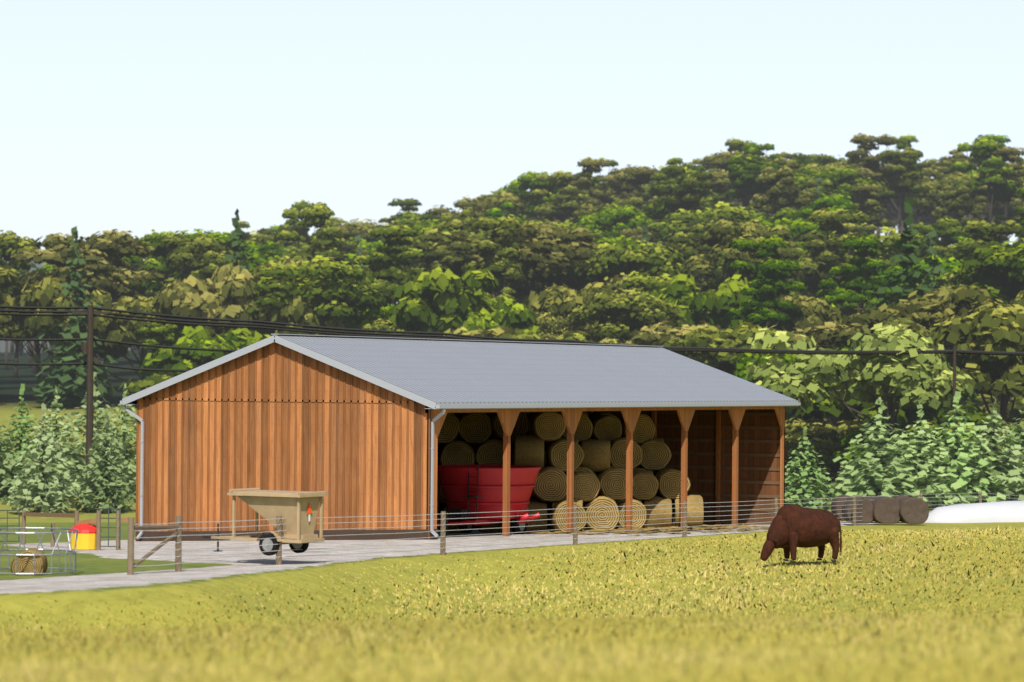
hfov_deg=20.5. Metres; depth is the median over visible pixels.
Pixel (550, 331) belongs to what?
forest tree
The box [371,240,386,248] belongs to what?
forest tree
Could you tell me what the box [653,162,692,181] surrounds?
forest tree
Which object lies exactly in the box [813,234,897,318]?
forest tree
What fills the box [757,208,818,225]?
forest tree
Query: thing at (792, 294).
forest tree
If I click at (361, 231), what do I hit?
forest tree
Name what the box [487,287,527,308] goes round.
forest tree
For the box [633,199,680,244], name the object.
forest tree
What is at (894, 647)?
pasture grass
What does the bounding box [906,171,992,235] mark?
forest tree
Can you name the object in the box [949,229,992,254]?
forest tree
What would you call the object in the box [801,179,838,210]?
forest tree
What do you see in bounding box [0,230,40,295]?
forest tree
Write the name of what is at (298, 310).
tree
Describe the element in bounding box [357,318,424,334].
forest tree
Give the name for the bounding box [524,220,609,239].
forest tree
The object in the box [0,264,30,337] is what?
forest edge shrub
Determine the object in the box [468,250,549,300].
forest tree
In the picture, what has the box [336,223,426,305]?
forest tree
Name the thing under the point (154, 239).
forest tree
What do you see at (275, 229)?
forest tree
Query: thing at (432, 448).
barn downspouts
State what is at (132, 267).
forest tree
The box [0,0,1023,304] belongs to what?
sky
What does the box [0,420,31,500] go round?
young conifer
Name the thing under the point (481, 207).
forest tree
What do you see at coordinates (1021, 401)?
forest edge shrub
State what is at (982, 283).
forest tree
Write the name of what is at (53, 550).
bale ring feeder
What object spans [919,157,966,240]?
forest tree
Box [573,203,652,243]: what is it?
forest tree
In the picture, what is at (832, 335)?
tree
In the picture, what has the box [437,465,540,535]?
mixer wagon
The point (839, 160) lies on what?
forest tree
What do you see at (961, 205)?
forest tree
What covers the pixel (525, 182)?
forest tree
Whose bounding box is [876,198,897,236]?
forest tree
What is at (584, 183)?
forest tree
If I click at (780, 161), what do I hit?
forest tree
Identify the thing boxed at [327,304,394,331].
tree
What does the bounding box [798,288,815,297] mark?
forest tree
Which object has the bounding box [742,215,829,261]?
forest tree
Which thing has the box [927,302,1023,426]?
tree
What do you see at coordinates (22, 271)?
forest tree
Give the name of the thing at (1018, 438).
young pine
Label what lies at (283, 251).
forest tree
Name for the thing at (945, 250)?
forest tree
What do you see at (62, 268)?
forest tree
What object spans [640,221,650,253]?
dark conifer
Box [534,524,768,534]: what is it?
loose hay
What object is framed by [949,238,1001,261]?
forest tree
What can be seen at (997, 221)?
forest tree
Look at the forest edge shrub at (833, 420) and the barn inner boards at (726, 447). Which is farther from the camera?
the forest edge shrub at (833, 420)
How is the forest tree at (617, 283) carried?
on the ground at (104, 571)
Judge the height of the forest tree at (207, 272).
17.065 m
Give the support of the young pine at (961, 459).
on the ground at (104, 571)
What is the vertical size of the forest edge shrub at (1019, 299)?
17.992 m
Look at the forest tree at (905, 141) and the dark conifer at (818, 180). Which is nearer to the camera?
the dark conifer at (818, 180)
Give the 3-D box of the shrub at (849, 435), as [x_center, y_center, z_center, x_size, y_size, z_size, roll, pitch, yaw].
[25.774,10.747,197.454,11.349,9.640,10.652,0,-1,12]
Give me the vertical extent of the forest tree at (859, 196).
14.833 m
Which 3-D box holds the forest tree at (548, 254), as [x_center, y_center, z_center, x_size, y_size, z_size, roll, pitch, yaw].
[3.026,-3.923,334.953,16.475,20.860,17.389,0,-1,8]
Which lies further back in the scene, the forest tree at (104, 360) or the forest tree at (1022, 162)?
the forest tree at (1022, 162)
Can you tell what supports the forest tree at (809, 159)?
on the ground at (104, 571)
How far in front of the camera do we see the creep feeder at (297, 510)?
78.90 m
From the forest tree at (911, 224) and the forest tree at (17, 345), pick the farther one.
the forest tree at (911, 224)
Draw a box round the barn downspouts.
[123,405,445,538]
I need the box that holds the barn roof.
[120,334,800,408]
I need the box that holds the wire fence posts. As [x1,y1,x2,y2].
[127,491,981,574]
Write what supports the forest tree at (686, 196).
on the ground at (104, 571)
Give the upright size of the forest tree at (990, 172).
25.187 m
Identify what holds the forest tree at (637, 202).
on the ground at (104, 571)
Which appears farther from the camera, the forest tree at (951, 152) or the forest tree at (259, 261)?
the forest tree at (951, 152)
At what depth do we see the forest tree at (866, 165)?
499.61 m
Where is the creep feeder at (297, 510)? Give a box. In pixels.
[203,488,327,555]
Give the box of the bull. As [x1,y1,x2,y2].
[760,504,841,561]
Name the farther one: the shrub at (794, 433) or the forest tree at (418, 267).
the forest tree at (418, 267)
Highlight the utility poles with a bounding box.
[72,305,955,497]
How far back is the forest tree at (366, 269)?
386.18 m
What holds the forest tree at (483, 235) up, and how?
on the ground at (104, 571)
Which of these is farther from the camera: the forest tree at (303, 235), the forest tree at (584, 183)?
the forest tree at (584, 183)
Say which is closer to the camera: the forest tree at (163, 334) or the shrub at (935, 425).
the shrub at (935, 425)
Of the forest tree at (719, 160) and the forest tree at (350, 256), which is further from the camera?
the forest tree at (719, 160)
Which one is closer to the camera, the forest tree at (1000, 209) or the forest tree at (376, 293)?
the forest tree at (376, 293)
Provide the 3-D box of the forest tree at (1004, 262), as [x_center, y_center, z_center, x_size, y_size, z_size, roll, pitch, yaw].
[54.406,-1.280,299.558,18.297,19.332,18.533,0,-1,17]
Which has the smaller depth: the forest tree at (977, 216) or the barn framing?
the barn framing
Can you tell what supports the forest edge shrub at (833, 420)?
on the ground at (104, 571)
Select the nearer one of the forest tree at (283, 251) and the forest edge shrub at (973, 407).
the forest edge shrub at (973, 407)
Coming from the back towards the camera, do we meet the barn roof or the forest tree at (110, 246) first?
the forest tree at (110, 246)
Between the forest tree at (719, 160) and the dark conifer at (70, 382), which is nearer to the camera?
the dark conifer at (70, 382)
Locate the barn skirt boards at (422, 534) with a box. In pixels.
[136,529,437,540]
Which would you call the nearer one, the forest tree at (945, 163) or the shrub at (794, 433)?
the shrub at (794, 433)
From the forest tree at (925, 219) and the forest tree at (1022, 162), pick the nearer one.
the forest tree at (1022, 162)
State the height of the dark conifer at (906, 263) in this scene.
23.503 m
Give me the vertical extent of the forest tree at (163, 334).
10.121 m
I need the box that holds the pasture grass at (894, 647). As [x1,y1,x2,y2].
[0,525,1023,681]
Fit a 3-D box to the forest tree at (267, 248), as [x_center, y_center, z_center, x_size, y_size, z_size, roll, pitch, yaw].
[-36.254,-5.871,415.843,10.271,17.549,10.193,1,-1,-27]
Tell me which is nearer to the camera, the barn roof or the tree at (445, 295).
the barn roof
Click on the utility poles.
(87, 347)
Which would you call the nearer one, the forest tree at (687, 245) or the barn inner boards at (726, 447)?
the barn inner boards at (726, 447)
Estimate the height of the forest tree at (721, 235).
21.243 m
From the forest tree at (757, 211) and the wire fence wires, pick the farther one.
the forest tree at (757, 211)
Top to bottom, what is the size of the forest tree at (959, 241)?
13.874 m
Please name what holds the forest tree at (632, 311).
on the ground at (104, 571)
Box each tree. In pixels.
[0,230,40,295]
[0,277,16,297]
[0,308,55,401]
[0,312,14,336]
[4,341,7,369]
[10,229,163,386]
[10,341,14,352]
[13,341,26,377]
[15,263,35,355]
[22,291,36,373]
[27,243,130,362]
[29,341,31,362]
[35,253,145,374]
[56,325,109,406]
[84,237,163,364]
[93,294,189,380]
[103,308,111,386]
[128,229,213,342]
[134,320,179,352]
[138,326,269,376]
[141,281,165,355]
[148,229,250,274]
[152,264,280,337]
[158,235,251,293]
[189,251,234,285]
[230,221,285,259]
[239,255,398,320]
[240,240,284,260]
[243,252,285,271]
[260,256,334,283]
[264,277,292,323]
[269,224,279,235]
[274,203,353,267]
[274,241,290,255]
[277,200,333,261]
[311,226,369,255]
[311,237,378,261]
[312,219,390,242]
[326,217,341,223]
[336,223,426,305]
[336,281,386,320]
[346,252,369,259]
[348,218,394,228]
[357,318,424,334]
[364,267,393,301]
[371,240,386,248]
[372,198,421,301]
[391,237,426,284]
[393,211,439,226]
[407,220,481,264]
[414,219,485,280]
[425,191,532,222]
[437,209,481,234]
[440,211,470,219]
[455,220,561,256]
[460,214,525,297]
[463,191,520,213]
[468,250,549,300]
[476,221,606,297]
[484,202,524,221]
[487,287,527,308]
[494,187,544,222]
[503,170,567,221]
[522,281,634,341]
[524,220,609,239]
[528,169,590,222]
[532,311,605,341]
[541,219,575,225]
[551,157,614,205]
[561,235,640,293]
[564,203,616,223]
[565,238,688,292]
[566,287,687,342]
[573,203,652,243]
[574,157,618,199]
[580,273,688,295]
[592,194,646,211]
[601,164,657,204]
[602,321,736,376]
[604,226,663,246]
[620,271,690,296]
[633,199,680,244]
[641,165,664,246]
[641,180,663,244]
[646,274,753,330]
[648,201,769,277]
[650,157,719,203]
[652,322,793,371]
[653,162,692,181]
[654,165,716,228]
[666,223,716,279]
[680,218,805,291]
[692,156,720,179]
[692,172,739,210]
[701,256,809,291]
[703,150,760,203]
[722,147,779,211]
[724,137,752,207]
[724,258,807,330]
[725,235,791,310]
[728,142,774,204]
[733,346,854,423]
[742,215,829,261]
[745,206,766,219]
[745,318,976,471]
[747,152,809,216]
[748,159,819,222]
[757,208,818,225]
[766,164,888,210]
[769,153,805,168]
[770,322,941,425]
[781,226,919,313]
[785,361,1003,431]
[786,277,800,298]
[791,152,840,167]
[796,194,875,236]
[797,208,870,295]
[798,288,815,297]
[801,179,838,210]
[802,155,851,166]
[807,162,858,199]
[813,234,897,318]
[829,187,886,208]
[829,298,888,320]
[841,255,963,303]
[841,285,1003,407]
[842,222,877,248]
[843,183,894,234]
[845,133,899,232]
[862,150,929,233]
[876,135,922,217]
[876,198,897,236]
[881,146,930,233]
[882,241,920,257]
[883,204,936,229]
[884,210,935,225]
[886,164,937,218]
[887,203,897,232]
[905,218,963,260]
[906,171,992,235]
[908,178,925,225]
[915,272,1011,303]
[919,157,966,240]
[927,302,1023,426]
[930,243,961,262]
[931,179,988,229]
[937,152,979,219]
[938,149,970,245]
[947,237,1023,304]
[949,137,1023,225]
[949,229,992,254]
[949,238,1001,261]
[953,267,1014,401]
[955,218,1023,260]
[957,230,985,254]
[957,304,1013,396]
[958,134,1010,174]
[960,174,999,220]
[967,215,1007,242]
[977,146,1023,246]
[982,204,1022,225]
[983,177,1023,246]
[1012,183,1023,245]
[1015,157,1023,240]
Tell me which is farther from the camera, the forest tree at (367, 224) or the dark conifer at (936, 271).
the forest tree at (367, 224)
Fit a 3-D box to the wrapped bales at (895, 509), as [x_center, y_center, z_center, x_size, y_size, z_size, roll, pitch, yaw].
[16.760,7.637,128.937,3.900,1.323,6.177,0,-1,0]
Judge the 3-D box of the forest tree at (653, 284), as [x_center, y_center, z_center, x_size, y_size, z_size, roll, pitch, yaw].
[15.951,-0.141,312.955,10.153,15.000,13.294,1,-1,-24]
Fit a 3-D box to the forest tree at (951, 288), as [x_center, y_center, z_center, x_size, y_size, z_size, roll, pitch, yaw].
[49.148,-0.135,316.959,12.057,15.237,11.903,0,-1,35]
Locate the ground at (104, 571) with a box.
[0,257,1023,681]
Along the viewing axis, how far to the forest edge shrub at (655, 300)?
298.86 m
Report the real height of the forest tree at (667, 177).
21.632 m
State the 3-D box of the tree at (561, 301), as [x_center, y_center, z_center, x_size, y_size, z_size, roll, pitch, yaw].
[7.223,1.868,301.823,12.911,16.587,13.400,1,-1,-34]
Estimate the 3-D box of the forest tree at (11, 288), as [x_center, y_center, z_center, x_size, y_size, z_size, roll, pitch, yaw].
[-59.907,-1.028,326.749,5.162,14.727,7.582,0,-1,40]
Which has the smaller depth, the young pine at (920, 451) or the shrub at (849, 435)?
the young pine at (920, 451)
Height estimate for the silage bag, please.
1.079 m
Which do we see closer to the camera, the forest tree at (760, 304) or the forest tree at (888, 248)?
the forest tree at (760, 304)
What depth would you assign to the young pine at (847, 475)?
198.37 m
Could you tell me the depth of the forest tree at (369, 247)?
438.51 m
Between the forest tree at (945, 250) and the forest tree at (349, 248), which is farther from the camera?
the forest tree at (349, 248)
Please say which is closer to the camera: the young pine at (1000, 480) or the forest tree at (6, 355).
the young pine at (1000, 480)
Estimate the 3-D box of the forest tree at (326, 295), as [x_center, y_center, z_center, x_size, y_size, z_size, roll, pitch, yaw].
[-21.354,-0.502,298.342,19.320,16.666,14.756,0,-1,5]
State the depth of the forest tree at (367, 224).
526.35 m
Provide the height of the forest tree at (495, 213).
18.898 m
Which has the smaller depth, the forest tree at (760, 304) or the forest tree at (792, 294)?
the forest tree at (760, 304)
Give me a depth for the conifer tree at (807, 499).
148.75 m
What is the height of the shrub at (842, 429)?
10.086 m
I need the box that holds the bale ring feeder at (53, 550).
[0,527,77,574]
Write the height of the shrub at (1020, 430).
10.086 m
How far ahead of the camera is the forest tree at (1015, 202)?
513.45 m
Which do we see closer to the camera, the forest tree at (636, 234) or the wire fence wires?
the wire fence wires
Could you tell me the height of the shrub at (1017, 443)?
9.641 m
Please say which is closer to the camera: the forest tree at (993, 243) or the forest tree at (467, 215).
the forest tree at (993, 243)
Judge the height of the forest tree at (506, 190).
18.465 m
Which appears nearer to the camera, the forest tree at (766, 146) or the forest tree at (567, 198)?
the forest tree at (567, 198)
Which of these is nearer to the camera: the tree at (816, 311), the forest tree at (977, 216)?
the tree at (816, 311)
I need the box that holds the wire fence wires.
[134,493,1018,565]
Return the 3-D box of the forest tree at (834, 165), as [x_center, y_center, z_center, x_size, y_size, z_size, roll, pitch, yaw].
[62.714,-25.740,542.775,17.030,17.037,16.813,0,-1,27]
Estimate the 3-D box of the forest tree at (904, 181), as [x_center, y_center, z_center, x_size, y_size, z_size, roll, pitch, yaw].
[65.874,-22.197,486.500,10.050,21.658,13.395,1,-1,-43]
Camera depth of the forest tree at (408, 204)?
544.31 m
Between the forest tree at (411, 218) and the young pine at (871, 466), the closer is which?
the young pine at (871, 466)
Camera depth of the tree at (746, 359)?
230.47 m
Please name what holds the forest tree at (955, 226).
on the ground at (104, 571)
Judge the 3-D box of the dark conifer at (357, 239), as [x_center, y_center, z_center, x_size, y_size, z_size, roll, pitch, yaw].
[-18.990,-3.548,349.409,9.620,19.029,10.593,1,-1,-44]
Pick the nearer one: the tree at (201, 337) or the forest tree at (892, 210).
the tree at (201, 337)
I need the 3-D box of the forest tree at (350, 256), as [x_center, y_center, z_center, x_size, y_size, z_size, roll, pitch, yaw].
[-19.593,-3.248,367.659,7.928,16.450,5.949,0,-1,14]
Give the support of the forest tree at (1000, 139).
on the ground at (104, 571)
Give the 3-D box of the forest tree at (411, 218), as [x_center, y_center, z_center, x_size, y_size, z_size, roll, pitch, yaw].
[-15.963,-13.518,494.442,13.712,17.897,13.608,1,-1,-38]
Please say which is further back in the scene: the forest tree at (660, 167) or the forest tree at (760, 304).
the forest tree at (660, 167)
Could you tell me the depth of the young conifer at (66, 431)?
189.06 m
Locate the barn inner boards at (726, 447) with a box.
[438,409,779,529]
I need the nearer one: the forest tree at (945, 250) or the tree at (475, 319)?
the tree at (475, 319)
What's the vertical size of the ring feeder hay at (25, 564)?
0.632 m
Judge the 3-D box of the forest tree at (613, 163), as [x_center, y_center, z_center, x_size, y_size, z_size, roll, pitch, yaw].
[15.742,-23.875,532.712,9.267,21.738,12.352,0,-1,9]
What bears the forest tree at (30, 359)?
on the ground at (104, 571)
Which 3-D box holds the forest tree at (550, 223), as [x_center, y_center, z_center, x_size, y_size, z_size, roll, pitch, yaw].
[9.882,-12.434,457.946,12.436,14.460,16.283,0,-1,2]
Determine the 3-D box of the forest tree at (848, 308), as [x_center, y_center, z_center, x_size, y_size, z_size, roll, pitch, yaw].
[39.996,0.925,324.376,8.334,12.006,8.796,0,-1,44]
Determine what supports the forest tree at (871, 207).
on the ground at (104, 571)
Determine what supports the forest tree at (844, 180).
on the ground at (104, 571)
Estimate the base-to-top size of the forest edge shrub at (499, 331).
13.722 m
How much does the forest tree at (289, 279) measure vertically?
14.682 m
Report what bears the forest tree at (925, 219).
on the ground at (104, 571)
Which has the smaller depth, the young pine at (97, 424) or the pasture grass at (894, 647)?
the pasture grass at (894, 647)
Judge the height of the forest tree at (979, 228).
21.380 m
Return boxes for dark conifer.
[25,226,123,407]
[212,209,252,336]
[344,235,365,324]
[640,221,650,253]
[798,177,822,292]
[853,196,962,432]
[922,230,983,409]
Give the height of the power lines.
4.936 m
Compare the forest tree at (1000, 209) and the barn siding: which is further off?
the forest tree at (1000, 209)
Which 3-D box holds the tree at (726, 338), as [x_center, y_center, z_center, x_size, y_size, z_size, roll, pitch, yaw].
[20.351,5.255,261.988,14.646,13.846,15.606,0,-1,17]
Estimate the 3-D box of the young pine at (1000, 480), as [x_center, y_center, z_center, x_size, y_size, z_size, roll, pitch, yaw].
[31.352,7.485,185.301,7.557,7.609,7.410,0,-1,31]
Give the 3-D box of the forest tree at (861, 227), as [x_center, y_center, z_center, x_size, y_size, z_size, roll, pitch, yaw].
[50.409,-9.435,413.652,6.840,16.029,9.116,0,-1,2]
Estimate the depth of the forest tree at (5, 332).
297.53 m
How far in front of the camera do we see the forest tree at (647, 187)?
538.76 m
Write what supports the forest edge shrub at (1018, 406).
on the ground at (104, 571)
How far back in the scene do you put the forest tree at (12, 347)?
604.01 m
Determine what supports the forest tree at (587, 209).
on the ground at (104, 571)
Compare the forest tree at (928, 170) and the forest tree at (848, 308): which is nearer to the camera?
the forest tree at (848, 308)
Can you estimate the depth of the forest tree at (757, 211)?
472.77 m
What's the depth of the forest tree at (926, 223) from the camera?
657.45 m
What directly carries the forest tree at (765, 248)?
on the ground at (104, 571)
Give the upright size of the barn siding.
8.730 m
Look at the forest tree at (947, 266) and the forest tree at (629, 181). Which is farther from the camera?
the forest tree at (629, 181)
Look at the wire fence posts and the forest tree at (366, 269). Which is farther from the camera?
the forest tree at (366, 269)
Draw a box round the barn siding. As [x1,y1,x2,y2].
[135,342,784,540]
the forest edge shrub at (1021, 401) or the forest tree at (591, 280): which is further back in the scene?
the forest tree at (591, 280)
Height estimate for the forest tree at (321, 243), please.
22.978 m
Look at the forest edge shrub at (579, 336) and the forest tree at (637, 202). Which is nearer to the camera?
the forest edge shrub at (579, 336)
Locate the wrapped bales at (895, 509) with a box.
[831,495,928,523]
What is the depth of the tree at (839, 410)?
207.81 m
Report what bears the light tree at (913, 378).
on the ground at (104, 571)
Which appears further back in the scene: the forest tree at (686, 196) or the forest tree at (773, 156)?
the forest tree at (773, 156)
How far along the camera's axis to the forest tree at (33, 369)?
392.36 m
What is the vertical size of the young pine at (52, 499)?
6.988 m
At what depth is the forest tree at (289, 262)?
328.42 m
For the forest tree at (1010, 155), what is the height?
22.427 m
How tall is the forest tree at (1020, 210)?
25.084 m
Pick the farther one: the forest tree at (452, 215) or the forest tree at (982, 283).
the forest tree at (452, 215)
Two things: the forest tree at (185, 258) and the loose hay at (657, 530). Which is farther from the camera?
the forest tree at (185, 258)
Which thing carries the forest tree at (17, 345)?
on the ground at (104, 571)
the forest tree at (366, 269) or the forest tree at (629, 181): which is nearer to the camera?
the forest tree at (366, 269)
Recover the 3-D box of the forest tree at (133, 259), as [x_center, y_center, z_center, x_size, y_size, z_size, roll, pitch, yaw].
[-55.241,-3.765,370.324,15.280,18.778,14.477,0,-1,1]
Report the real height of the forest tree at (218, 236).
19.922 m
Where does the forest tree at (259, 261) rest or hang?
on the ground at (104, 571)
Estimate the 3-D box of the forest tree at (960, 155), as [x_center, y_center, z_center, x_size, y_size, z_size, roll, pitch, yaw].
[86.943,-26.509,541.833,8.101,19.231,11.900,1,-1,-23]
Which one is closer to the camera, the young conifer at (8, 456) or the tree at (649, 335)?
the young conifer at (8, 456)
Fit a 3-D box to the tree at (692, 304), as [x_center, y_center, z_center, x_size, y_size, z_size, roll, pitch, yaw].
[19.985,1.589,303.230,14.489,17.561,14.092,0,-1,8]
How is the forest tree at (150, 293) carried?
on the ground at (104, 571)
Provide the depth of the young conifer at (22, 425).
186.78 m
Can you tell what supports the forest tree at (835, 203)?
on the ground at (104, 571)
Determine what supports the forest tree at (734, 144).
on the ground at (104, 571)
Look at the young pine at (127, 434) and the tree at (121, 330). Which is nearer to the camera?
the young pine at (127, 434)
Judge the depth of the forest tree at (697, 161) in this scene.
599.93 m
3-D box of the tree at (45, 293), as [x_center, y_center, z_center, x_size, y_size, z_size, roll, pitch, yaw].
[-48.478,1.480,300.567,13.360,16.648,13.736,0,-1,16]
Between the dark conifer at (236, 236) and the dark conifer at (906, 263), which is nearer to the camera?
the dark conifer at (906, 263)
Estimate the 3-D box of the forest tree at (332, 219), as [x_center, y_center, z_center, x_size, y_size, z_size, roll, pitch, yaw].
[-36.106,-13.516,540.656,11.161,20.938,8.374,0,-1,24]
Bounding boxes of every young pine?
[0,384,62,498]
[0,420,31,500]
[1,403,83,513]
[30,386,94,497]
[61,372,135,496]
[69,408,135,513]
[98,383,136,495]
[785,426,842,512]
[819,397,943,506]
[834,467,866,496]
[871,402,974,509]
[906,391,1016,506]
[948,398,1023,502]
[990,401,1023,498]
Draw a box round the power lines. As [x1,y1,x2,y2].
[0,305,1023,371]
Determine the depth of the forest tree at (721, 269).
378.09 m
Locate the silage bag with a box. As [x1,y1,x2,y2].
[924,501,1023,522]
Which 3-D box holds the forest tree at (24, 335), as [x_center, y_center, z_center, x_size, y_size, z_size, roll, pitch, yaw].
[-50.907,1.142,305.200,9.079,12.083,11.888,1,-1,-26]
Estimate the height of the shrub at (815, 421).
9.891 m
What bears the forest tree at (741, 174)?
on the ground at (104, 571)
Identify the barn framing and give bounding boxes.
[425,406,779,535]
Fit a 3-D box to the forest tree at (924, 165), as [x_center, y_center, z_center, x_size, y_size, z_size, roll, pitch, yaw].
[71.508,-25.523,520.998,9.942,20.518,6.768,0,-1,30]
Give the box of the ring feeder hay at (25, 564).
[10,548,47,574]
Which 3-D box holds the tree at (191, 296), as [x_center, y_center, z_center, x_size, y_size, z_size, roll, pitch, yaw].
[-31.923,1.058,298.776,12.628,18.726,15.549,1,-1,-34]
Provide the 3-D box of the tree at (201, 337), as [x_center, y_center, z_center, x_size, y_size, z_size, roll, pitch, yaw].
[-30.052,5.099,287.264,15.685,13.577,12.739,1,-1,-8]
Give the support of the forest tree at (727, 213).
on the ground at (104, 571)
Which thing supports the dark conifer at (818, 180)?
on the ground at (104, 571)
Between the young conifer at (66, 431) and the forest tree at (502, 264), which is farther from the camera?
the forest tree at (502, 264)
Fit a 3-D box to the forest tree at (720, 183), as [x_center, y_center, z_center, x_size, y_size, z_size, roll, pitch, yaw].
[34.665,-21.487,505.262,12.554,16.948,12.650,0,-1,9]
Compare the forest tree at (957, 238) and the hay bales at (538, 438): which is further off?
the forest tree at (957, 238)
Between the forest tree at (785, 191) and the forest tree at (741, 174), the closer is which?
the forest tree at (785, 191)
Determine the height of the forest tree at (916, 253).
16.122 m
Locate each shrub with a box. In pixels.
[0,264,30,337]
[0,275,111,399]
[120,373,173,407]
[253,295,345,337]
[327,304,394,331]
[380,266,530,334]
[444,325,547,339]
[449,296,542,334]
[507,329,616,342]
[597,300,676,342]
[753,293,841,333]
[785,412,822,423]
[785,417,875,492]
[785,420,840,495]
[809,427,951,480]
[822,415,852,426]
[899,421,992,479]
[958,421,1023,476]
[962,395,983,411]
[977,394,1023,422]
[997,425,1023,446]
[1007,288,1023,306]
[1010,398,1023,423]
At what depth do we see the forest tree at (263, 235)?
447.53 m
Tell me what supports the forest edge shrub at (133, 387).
on the ground at (104, 571)
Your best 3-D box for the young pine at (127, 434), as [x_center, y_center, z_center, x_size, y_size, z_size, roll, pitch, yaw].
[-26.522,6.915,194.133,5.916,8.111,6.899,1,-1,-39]
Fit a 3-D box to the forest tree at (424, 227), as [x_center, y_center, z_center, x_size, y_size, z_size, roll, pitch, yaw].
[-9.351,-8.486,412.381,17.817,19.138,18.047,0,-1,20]
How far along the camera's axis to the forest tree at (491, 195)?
522.23 m
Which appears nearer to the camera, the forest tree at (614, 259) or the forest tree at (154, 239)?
the forest tree at (614, 259)
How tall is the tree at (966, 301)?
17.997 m
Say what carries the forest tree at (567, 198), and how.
on the ground at (104, 571)
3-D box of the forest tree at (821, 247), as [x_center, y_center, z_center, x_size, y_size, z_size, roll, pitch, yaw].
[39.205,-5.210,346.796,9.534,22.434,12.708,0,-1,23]
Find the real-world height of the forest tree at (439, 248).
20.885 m
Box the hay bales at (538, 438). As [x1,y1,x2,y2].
[437,411,703,532]
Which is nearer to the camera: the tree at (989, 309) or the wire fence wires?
the wire fence wires
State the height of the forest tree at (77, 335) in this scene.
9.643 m

